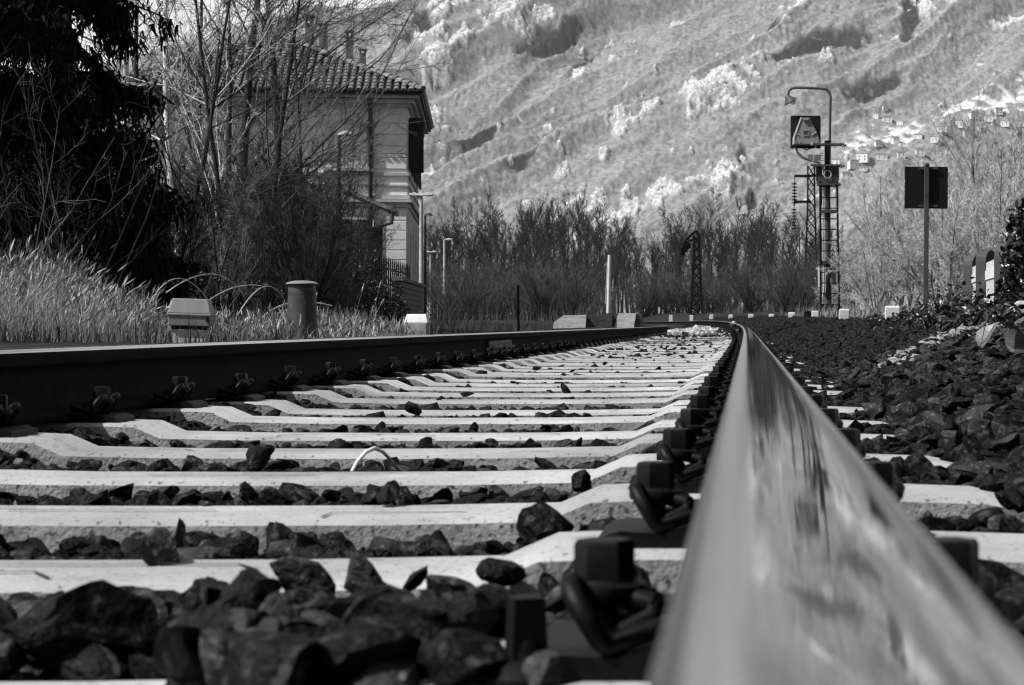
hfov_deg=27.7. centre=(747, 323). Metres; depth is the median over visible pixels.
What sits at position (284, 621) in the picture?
ballast stone
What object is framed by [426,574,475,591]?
ballast stone
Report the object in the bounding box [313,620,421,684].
ballast stone
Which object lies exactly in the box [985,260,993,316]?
slatted panel
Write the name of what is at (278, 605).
ballast stone
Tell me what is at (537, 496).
ballast stone
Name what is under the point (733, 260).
bare tree
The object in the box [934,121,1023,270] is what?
bare shrub
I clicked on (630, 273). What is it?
bare tree
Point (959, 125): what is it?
hillside house
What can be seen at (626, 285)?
bare tree
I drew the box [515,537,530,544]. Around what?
ballast stone
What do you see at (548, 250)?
bare tree
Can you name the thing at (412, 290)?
garden wall
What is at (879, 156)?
hillside house
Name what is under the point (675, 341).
railway sleeper
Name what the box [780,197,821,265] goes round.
bare tree
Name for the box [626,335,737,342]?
railway sleeper
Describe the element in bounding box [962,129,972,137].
hillside house
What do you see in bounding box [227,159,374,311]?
bare shrub
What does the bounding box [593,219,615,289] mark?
bare tree
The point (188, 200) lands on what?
bare shrub
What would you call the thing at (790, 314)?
white post
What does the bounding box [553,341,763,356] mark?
railway sleeper
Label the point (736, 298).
bare shrub
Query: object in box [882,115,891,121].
hillside house
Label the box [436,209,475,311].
bare tree
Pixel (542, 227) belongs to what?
bare tree
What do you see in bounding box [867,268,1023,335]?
ivy ground cover
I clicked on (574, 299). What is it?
bare shrub
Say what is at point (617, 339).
railway sleeper
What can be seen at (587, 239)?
bare tree
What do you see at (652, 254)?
bare tree
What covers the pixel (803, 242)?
bare tree
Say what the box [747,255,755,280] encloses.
bare tree
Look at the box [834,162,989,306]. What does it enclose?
bare shrub
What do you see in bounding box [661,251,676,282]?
bare tree
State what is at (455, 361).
railway sleeper
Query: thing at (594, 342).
railway sleeper
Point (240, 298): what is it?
bare shrub
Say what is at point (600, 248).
bare tree
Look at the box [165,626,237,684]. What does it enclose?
ballast stone
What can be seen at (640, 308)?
bare shrub
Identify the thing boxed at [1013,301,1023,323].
pale block
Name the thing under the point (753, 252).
bare tree
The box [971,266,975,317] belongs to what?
slatted panel
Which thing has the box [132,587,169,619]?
ballast stone
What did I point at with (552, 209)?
bare tree
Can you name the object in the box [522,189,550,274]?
bare tree
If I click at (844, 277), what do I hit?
bare shrub
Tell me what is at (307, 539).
ballast stone
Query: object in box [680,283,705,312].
bare shrub
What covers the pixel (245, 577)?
ballast stone
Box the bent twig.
[350,446,395,471]
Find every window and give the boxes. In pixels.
[408,118,423,172]
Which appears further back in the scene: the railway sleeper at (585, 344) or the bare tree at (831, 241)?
the bare tree at (831, 241)
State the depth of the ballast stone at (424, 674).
1.21 m
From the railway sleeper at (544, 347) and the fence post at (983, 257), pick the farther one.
the fence post at (983, 257)
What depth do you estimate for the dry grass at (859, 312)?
39.85 m
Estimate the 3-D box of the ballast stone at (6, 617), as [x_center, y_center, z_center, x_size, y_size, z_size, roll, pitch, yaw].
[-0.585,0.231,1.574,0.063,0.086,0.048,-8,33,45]
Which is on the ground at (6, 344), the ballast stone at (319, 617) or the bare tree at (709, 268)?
the bare tree at (709, 268)
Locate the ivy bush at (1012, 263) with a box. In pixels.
[995,197,1023,317]
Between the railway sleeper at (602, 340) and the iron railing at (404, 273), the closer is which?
the railway sleeper at (602, 340)
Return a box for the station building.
[117,15,433,317]
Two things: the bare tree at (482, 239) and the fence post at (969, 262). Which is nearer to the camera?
the fence post at (969, 262)
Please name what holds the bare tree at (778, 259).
on the ground at (6, 344)
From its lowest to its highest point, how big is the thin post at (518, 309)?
0.695 m
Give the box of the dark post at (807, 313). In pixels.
[804,311,810,316]
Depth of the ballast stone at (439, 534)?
2.37 m
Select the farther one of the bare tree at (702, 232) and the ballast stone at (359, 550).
the bare tree at (702, 232)
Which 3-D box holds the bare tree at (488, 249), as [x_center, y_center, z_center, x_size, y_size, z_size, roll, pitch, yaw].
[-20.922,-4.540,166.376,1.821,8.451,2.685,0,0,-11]
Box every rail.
[0,325,667,426]
[642,321,1023,684]
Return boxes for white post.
[788,312,794,316]
[812,311,818,316]
[839,309,848,318]
[885,306,899,318]
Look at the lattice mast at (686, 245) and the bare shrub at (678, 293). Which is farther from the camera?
the bare shrub at (678, 293)
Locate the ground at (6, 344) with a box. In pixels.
[0,309,901,348]
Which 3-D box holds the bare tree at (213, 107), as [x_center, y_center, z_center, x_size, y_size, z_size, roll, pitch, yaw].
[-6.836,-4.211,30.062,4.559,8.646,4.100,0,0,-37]
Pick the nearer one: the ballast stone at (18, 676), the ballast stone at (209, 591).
the ballast stone at (18, 676)
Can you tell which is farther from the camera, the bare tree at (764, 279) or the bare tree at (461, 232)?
the bare tree at (764, 279)
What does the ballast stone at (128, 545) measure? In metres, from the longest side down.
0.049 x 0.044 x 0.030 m
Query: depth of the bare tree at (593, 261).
139.03 m
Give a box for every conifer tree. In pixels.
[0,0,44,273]
[0,0,205,308]
[0,0,209,309]
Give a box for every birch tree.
[1,0,269,212]
[86,0,246,298]
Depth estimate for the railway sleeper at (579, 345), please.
17.00 m
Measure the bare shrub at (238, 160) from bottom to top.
4.362 m
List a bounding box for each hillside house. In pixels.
[831,158,840,163]
[841,171,850,177]
[847,159,858,168]
[856,151,869,162]
[859,166,867,171]
[873,113,879,118]
[874,140,882,146]
[876,153,886,159]
[882,105,887,110]
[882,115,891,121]
[892,136,899,143]
[897,120,903,124]
[897,151,904,157]
[913,133,922,138]
[915,148,924,155]
[930,135,939,142]
[937,125,946,132]
[955,119,962,127]
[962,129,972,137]
[968,111,978,118]
[984,114,993,121]
[994,107,1002,114]
[1000,119,1009,126]
[1014,119,1023,126]
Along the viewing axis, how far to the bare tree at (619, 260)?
188.73 m
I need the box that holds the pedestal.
[286,281,319,336]
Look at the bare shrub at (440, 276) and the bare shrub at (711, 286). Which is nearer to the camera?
the bare shrub at (440, 276)
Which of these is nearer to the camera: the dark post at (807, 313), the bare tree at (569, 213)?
the dark post at (807, 313)
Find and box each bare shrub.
[0,33,113,280]
[0,40,196,292]
[0,55,159,291]
[119,152,247,313]
[122,146,285,319]
[122,189,219,313]
[139,130,234,313]
[147,151,235,297]
[152,146,241,297]
[166,169,214,292]
[174,134,348,319]
[175,141,299,318]
[177,114,339,310]
[180,167,272,313]
[181,175,305,316]
[188,102,340,316]
[193,174,312,314]
[202,170,349,316]
[206,163,299,317]
[211,136,322,312]
[223,140,376,307]
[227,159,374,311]
[229,138,380,314]
[239,157,362,315]
[243,211,352,303]
[264,155,383,317]
[284,230,375,322]
[290,205,400,316]
[303,158,396,315]
[314,249,372,323]
[427,261,467,316]
[427,263,481,315]
[427,264,468,300]
[427,265,483,310]
[427,270,453,315]
[427,279,463,313]
[428,258,478,309]
[432,257,501,317]
[435,265,476,316]
[440,260,498,318]
[440,270,502,316]
[442,270,468,315]
[462,273,507,317]
[474,252,538,317]
[482,278,512,315]
[495,275,529,311]
[501,257,561,317]
[501,266,550,317]
[502,261,561,318]
[503,258,577,315]
[513,258,593,318]
[518,268,563,319]
[533,272,591,315]
[537,259,611,313]
[537,273,599,315]
[540,274,586,312]
[547,261,586,289]
[549,256,606,314]
[555,279,592,310]
[560,268,620,314]
[584,289,603,314]
[587,283,620,314]
[588,285,626,314]
[616,292,638,312]
[617,270,666,317]
[620,268,672,316]
[627,268,666,314]
[628,267,676,314]
[632,288,649,311]
[642,283,674,314]
[644,284,684,312]
[647,274,684,312]
[655,271,689,312]
[661,270,714,312]
[663,277,688,312]
[680,262,733,312]
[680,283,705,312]
[681,270,725,312]
[689,282,718,311]
[694,267,749,312]
[701,265,742,312]
[705,279,728,311]
[717,278,748,312]
[723,273,764,312]
[724,277,763,312]
[725,249,799,312]
[734,265,777,311]
[756,277,806,311]
[757,276,789,311]
[766,261,817,311]
[766,272,799,308]
[772,243,853,310]
[772,255,817,311]
[775,246,852,309]
[783,254,833,309]
[808,251,865,308]
[812,278,841,307]
[816,217,923,311]
[817,262,844,303]
[831,234,878,309]
[833,272,855,307]
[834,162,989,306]
[843,247,884,309]
[847,201,915,308]
[857,202,915,308]
[866,219,931,305]
[876,148,1018,294]
[884,217,930,307]
[887,187,991,294]
[895,179,1005,307]
[896,132,1023,275]
[901,184,1008,299]
[903,242,954,302]
[913,177,1015,309]
[915,181,1011,293]
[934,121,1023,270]
[987,145,1023,229]
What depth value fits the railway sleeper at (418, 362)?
8.53 m
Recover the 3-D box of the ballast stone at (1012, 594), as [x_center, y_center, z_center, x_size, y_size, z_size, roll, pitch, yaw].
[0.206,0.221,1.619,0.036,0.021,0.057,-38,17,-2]
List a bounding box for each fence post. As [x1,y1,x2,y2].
[963,255,976,313]
[976,250,993,311]
[994,243,1005,315]
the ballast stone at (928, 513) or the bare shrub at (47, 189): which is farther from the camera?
the bare shrub at (47, 189)
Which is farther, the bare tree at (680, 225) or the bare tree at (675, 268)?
the bare tree at (680, 225)
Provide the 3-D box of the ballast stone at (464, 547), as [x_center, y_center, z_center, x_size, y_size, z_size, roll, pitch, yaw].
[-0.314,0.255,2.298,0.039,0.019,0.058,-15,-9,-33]
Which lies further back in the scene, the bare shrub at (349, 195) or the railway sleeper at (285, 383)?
the bare shrub at (349, 195)
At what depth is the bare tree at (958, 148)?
72.91 m
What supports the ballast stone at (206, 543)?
on the ballast gravel at (916, 448)
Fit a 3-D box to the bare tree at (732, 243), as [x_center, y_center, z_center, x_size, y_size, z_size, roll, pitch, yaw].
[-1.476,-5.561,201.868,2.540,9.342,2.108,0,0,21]
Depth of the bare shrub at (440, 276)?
120.44 m
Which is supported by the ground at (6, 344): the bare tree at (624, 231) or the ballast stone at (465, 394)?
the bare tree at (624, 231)
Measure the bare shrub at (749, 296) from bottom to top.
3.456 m
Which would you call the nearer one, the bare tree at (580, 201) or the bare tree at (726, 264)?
the bare tree at (726, 264)
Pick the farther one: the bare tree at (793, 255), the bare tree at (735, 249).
the bare tree at (735, 249)
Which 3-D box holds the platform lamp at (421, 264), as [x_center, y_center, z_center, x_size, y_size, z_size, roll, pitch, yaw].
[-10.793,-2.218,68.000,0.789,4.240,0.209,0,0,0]
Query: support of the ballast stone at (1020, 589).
on the ballast gravel at (916, 448)
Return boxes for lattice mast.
[679,230,702,314]
[791,166,822,282]
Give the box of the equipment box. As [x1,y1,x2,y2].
[167,298,215,342]
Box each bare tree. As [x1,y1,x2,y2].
[1,0,321,181]
[80,0,403,184]
[86,0,305,317]
[104,0,415,260]
[131,0,313,298]
[138,0,386,186]
[140,0,450,312]
[159,0,400,236]
[164,0,447,312]
[423,215,441,310]
[423,220,443,309]
[423,224,430,298]
[426,227,442,278]
[427,219,463,272]
[431,214,465,277]
[431,234,446,270]
[433,258,441,280]
[435,231,455,279]
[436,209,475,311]
[446,196,495,269]
[449,241,456,265]
[452,229,463,268]
[453,231,466,275]
[458,209,488,266]
[462,227,483,276]
[466,187,502,311]
[472,209,516,311]
[474,231,488,264]
[476,215,489,265]
[478,202,503,266]
[478,217,497,273]
[482,211,508,297]
[483,197,508,279]
[492,209,519,272]
[493,221,506,281]
[497,226,506,270]
[498,246,511,276]
[505,225,519,277]
[506,228,523,271]
[507,198,538,314]
[510,208,529,287]
[514,207,534,272]
[514,231,543,287]
[515,201,531,295]
[515,209,551,276]
[516,195,540,284]
[518,203,543,280]
[518,239,536,311]
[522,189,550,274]
[527,233,565,287]
[537,199,565,274]
[540,194,568,281]
[540,202,566,277]
[540,220,555,274]
[545,206,572,270]
[549,219,572,274]
[554,235,571,279]
[555,200,574,273]
[556,220,575,277]
[558,185,584,272]
[564,183,592,279]
[564,231,583,288]
[567,218,579,284]
[567,242,586,282]
[569,201,588,277]
[573,199,605,305]
[573,251,589,314]
[578,212,599,280]
[580,222,592,276]
[581,211,597,279]
[584,251,599,314]
[585,217,604,314]
[588,227,604,290]
[592,196,611,302]
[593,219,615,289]
[594,220,610,313]
[597,227,615,287]
[598,240,613,310]
[598,240,622,313]
[602,211,639,281]
[606,215,631,312]
[606,217,625,313]
[608,247,642,309]
[611,210,626,309]
[614,268,626,312]
[616,241,631,312]
[616,246,630,312]
[618,227,636,312]
[619,259,631,312]
[622,253,638,312]
[623,223,636,304]
[630,263,640,312]
[631,231,649,313]
[631,245,643,289]
[637,233,666,284]
[637,244,646,310]
[644,230,658,285]
[646,260,657,285]
[648,243,660,312]
[648,255,659,281]
[651,238,663,289]
[654,206,698,312]
[654,241,671,312]
[657,203,692,312]
[658,221,675,312]
[661,223,679,312]
[661,232,680,308]
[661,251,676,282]
[665,262,673,301]
[666,216,689,277]
[669,240,685,295]
[672,224,690,312]
[672,224,691,309]
[672,252,682,302]
[675,229,704,309]
[684,185,726,278]
[684,215,701,275]
[686,234,712,281]
[691,218,712,290]
[694,214,718,312]
[696,223,716,312]
[702,218,722,287]
[704,222,736,293]
[705,254,711,273]
[706,191,755,308]
[709,212,730,309]
[712,248,727,310]
[717,236,750,309]
[721,241,731,312]
[723,216,745,295]
[725,222,743,278]
[726,245,738,306]
[729,215,743,308]
[732,224,754,286]
[736,193,785,309]
[736,219,787,303]
[737,228,757,279]
[739,216,762,285]
[741,202,785,285]
[744,236,762,280]
[747,215,783,306]
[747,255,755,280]
[751,202,779,306]
[753,219,766,297]
[757,244,770,306]
[758,222,767,310]
[762,255,779,309]
[763,211,777,309]
[765,211,781,311]
[768,243,791,306]
[773,228,791,281]
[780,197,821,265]
[780,228,796,272]
[785,238,802,270]
[788,223,800,268]
[790,229,834,266]
[799,222,808,254]
[802,220,840,265]
[802,244,818,278]
[821,224,837,289]
[831,224,844,257]
[842,149,899,304]
[889,135,970,234]
[924,76,1006,224]
[981,83,1023,219]
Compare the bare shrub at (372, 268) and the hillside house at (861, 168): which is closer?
the bare shrub at (372, 268)
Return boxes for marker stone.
[404,314,430,334]
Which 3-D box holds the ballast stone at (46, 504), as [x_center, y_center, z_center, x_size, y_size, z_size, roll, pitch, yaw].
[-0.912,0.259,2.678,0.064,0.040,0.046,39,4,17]
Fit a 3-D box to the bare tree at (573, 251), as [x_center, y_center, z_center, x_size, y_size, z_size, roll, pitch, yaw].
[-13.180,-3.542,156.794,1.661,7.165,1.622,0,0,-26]
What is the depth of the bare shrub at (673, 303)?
131.11 m
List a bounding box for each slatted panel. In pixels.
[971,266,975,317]
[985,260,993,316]
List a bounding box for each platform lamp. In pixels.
[336,131,353,260]
[409,193,433,297]
[424,213,432,313]
[426,251,436,316]
[443,238,451,315]
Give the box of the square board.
[904,163,947,305]
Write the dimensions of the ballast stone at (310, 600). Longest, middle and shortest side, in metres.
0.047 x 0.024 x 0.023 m
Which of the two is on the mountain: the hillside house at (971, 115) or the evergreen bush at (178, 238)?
the hillside house at (971, 115)
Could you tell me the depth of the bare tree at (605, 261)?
146.97 m
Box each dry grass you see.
[0,225,169,340]
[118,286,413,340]
[420,298,578,333]
[429,292,856,320]
[779,292,962,318]
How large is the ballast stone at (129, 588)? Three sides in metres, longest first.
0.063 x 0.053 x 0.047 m
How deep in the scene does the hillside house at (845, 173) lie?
1799.17 m
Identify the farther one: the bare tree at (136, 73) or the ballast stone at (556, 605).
the bare tree at (136, 73)
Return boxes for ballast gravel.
[0,352,1023,681]
[1,326,1023,505]
[208,315,1023,417]
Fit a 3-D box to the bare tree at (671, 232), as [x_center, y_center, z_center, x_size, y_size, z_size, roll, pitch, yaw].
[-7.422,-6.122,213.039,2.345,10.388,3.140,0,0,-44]
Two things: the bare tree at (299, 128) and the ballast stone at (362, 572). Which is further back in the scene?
the bare tree at (299, 128)
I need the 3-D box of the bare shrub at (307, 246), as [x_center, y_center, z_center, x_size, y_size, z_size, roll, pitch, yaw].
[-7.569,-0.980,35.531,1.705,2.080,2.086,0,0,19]
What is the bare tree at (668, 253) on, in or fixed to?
on the ground at (6, 344)
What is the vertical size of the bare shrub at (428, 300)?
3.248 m
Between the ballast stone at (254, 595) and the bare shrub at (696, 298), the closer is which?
the ballast stone at (254, 595)
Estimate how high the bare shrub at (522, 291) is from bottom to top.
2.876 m
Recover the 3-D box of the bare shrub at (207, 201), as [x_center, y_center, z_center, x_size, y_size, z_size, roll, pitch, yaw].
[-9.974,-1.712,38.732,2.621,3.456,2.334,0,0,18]
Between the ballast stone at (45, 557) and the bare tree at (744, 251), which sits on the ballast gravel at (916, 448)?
the ballast stone at (45, 557)
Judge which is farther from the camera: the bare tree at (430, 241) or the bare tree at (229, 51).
the bare tree at (430, 241)
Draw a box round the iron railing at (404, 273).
[376,254,409,318]
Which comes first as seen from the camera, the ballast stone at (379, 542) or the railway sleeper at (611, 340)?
the ballast stone at (379, 542)
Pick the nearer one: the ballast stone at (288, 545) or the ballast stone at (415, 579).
the ballast stone at (415, 579)
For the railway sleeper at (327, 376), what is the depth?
6.70 m
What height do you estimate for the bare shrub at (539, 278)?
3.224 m
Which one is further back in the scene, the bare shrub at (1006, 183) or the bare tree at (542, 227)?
the bare tree at (542, 227)
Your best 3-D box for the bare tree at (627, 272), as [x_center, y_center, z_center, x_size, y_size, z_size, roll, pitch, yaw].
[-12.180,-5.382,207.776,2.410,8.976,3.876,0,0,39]
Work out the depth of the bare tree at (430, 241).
180.69 m
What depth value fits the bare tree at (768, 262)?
144.16 m
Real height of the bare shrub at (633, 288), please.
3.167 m
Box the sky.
[1,0,393,73]
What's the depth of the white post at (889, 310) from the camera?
20.95 m
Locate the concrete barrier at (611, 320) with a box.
[553,313,642,328]
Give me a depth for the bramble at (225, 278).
17.00 m
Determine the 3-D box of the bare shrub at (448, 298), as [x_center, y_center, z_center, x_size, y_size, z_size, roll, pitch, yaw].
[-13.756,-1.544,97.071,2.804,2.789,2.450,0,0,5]
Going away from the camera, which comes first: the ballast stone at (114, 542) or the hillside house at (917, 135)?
the ballast stone at (114, 542)
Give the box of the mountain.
[75,0,1023,314]
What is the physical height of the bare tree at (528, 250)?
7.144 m
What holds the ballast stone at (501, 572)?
on the ballast gravel at (916, 448)
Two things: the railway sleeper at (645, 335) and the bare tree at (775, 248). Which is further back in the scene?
the bare tree at (775, 248)
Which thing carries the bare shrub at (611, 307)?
on the ground at (6, 344)
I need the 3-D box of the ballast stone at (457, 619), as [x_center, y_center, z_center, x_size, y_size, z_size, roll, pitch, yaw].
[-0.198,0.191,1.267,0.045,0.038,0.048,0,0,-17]
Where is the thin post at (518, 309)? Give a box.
[517,285,519,330]
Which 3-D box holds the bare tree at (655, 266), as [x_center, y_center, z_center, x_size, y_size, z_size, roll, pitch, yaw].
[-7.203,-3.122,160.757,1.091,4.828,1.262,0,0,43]
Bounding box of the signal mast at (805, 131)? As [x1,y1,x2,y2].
[784,86,846,311]
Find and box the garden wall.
[391,277,425,319]
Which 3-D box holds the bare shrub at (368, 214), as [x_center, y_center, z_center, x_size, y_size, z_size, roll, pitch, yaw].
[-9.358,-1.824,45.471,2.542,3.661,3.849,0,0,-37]
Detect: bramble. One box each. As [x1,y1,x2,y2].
[149,275,218,309]
[164,270,246,296]
[210,275,266,301]
[232,282,287,319]
[258,294,339,321]
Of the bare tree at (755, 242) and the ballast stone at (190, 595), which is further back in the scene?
the bare tree at (755, 242)
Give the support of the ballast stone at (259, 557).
on the ballast gravel at (916, 448)
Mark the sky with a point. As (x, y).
(207, 2)
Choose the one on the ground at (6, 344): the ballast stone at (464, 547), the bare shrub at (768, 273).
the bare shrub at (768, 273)
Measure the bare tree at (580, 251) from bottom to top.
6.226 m
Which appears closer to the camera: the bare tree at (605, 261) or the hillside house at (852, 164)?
the bare tree at (605, 261)
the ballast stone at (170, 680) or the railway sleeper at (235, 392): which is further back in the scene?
the railway sleeper at (235, 392)
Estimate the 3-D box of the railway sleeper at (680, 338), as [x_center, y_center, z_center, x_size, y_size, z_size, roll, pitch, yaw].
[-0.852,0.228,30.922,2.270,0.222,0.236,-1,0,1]
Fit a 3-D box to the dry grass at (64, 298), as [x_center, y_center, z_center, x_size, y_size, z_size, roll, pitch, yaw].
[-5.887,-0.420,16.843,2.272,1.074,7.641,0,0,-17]
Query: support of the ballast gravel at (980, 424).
on the ground at (6, 344)
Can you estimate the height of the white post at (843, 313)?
0.240 m
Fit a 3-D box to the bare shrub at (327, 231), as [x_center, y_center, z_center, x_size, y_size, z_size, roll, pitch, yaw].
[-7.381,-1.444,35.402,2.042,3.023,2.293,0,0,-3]
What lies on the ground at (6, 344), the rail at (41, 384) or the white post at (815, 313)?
the white post at (815, 313)
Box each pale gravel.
[667,325,719,336]
[877,322,1003,367]
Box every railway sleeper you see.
[0,395,893,470]
[0,408,952,504]
[0,428,1023,554]
[0,461,1023,600]
[0,536,1023,684]
[17,386,887,447]
[109,376,864,432]
[202,373,798,417]
[246,366,842,409]
[307,362,833,398]
[346,359,832,392]
[377,357,825,387]
[397,352,799,379]
[403,356,779,383]
[445,351,773,374]
[461,348,803,369]
[463,350,804,372]
[476,346,788,366]
[506,346,738,364]
[517,344,792,362]
[528,343,766,360]
[537,343,736,358]
[546,342,764,357]
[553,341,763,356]
[560,341,740,354]
[567,339,762,353]
[574,341,726,352]
[580,339,738,351]
[587,339,738,349]
[591,338,736,349]
[596,338,738,348]
[600,337,767,347]
[604,336,772,346]
[608,337,717,345]
[612,337,767,345]
[615,335,738,345]
[618,336,737,343]
[621,334,736,343]
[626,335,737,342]
[629,333,736,342]
[632,334,733,341]
[634,334,727,341]
[636,332,760,340]
[639,333,732,339]
[643,331,734,339]
[647,330,734,338]
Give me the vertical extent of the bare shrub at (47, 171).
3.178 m
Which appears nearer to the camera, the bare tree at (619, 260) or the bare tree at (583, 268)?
the bare tree at (583, 268)
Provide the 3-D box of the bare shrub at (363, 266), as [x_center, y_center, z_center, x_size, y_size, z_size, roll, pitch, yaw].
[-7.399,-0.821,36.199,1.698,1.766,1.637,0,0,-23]
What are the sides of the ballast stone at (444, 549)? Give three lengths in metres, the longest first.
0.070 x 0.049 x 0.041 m
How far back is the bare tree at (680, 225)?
187.34 m
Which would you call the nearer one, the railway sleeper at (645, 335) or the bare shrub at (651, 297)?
the railway sleeper at (645, 335)
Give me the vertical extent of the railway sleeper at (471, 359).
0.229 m
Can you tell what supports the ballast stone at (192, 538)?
on the ballast gravel at (916, 448)
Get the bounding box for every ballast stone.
[0,534,6,546]
[0,545,10,559]
[0,580,157,672]
[0,596,17,619]
[0,603,14,628]
[0,630,28,681]
[1,671,50,681]
[3,541,22,553]
[6,592,38,603]
[10,546,47,559]
[10,600,36,617]
[14,557,30,559]
[15,537,51,555]
[19,665,59,680]
[24,649,62,671]
[27,590,64,612]
[33,503,52,505]
[34,555,64,559]
[58,536,90,557]
[60,643,129,681]
[68,556,91,559]
[73,544,109,556]
[88,535,114,548]
[89,547,123,559]
[109,539,120,546]
[118,586,135,591]
[120,537,142,555]
[122,552,141,559]
[123,650,166,680]
[131,531,147,540]
[131,590,193,615]
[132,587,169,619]
[138,527,179,565]
[150,626,204,679]
[151,610,192,653]
[162,599,172,611]
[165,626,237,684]
[166,606,269,631]
[172,537,182,547]
[173,518,185,546]
[177,546,229,559]
[181,576,215,609]
[182,530,220,546]
[192,577,228,606]
[198,501,219,505]
[198,539,215,546]
[200,628,226,684]
[210,578,282,610]
[213,535,252,559]
[219,630,318,684]
[220,567,279,599]
[226,530,259,552]
[230,528,251,550]
[242,617,318,632]
[246,445,274,471]
[250,554,264,558]
[251,617,284,632]
[258,591,299,619]
[263,550,287,558]
[266,522,293,548]
[266,551,285,558]
[268,539,301,553]
[269,521,288,542]
[269,555,335,593]
[280,621,327,637]
[282,587,335,605]
[290,531,319,546]
[291,545,327,558]
[300,595,325,607]
[300,610,338,623]
[301,596,349,610]
[308,531,318,542]
[312,550,329,558]
[313,588,329,596]
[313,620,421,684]
[319,531,343,548]
[319,550,341,558]
[319,619,347,638]
[322,599,356,620]
[331,540,354,555]
[341,588,393,624]
[342,547,364,558]
[343,545,384,592]
[346,548,374,558]
[347,584,416,599]
[347,658,418,684]
[350,614,391,627]
[365,592,451,644]
[368,536,394,550]
[375,548,391,557]
[376,480,399,504]
[388,540,412,557]
[402,565,427,591]
[404,401,421,415]
[406,534,452,556]
[409,546,438,556]
[416,549,431,556]
[417,585,453,600]
[417,640,430,679]
[424,628,508,684]
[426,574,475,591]
[426,599,465,628]
[431,530,452,549]
[441,591,499,634]
[453,544,476,555]
[458,550,487,555]
[460,392,473,396]
[467,583,518,638]
[472,554,494,555]
[473,541,487,552]
[475,557,526,586]
[486,540,502,554]
[499,612,558,638]
[501,541,513,553]
[511,541,529,552]
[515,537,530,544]
[516,501,574,543]
[522,650,575,684]
[532,366,541,369]
[532,490,552,502]
[535,573,558,596]
[546,585,560,598]
[546,594,567,614]
[556,610,572,618]
[561,383,570,392]
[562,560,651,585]
[571,469,591,492]
[605,404,615,408]
[922,510,933,516]
[944,515,974,531]
[979,559,1023,592]
[988,514,1020,529]
[989,594,1023,626]
[996,586,1023,609]
[999,515,1023,533]
[1000,586,1023,593]
[1009,616,1023,636]
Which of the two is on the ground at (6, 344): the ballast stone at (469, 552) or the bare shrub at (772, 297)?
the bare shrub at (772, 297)
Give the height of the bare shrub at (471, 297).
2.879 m
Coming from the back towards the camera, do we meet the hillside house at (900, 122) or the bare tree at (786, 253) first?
the hillside house at (900, 122)
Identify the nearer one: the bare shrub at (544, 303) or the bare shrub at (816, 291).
the bare shrub at (816, 291)
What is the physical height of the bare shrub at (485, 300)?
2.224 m
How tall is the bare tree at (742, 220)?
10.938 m
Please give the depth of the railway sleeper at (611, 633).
1.20 m
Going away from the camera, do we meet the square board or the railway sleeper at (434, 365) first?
the railway sleeper at (434, 365)
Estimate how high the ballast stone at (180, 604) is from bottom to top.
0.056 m
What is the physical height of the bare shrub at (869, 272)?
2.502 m
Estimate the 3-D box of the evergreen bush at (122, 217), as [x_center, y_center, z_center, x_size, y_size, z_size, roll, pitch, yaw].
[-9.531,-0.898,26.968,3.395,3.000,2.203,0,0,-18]
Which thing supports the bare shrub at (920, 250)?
on the ground at (6, 344)
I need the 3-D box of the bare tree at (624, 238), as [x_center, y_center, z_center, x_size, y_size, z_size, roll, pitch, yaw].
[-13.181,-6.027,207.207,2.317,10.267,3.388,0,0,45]
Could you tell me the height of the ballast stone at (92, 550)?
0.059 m
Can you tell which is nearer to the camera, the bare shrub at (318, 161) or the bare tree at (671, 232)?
the bare shrub at (318, 161)
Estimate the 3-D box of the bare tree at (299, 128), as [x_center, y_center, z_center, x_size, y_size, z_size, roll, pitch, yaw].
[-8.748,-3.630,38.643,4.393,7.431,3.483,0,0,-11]
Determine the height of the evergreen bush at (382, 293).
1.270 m
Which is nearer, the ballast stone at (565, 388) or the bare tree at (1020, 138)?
the ballast stone at (565, 388)
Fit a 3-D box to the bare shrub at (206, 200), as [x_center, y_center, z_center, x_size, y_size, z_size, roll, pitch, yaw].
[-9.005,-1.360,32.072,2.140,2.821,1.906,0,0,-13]
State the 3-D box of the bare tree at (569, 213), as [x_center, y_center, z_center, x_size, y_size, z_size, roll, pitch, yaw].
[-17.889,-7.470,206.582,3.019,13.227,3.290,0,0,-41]
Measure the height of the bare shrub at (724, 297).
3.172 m
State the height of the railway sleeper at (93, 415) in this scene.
0.229 m
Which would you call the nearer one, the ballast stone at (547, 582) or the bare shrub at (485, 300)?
the ballast stone at (547, 582)
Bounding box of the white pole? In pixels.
[605,255,610,312]
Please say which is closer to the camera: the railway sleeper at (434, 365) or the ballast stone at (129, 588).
the ballast stone at (129, 588)
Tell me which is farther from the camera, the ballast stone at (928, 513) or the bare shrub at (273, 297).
the bare shrub at (273, 297)
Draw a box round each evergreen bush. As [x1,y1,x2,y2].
[0,136,122,284]
[96,175,196,311]
[113,197,139,287]
[132,178,294,317]
[311,230,404,321]
[329,278,410,322]
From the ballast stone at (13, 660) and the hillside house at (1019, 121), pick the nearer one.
the ballast stone at (13, 660)
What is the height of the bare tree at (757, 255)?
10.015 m
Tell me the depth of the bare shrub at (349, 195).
36.78 m

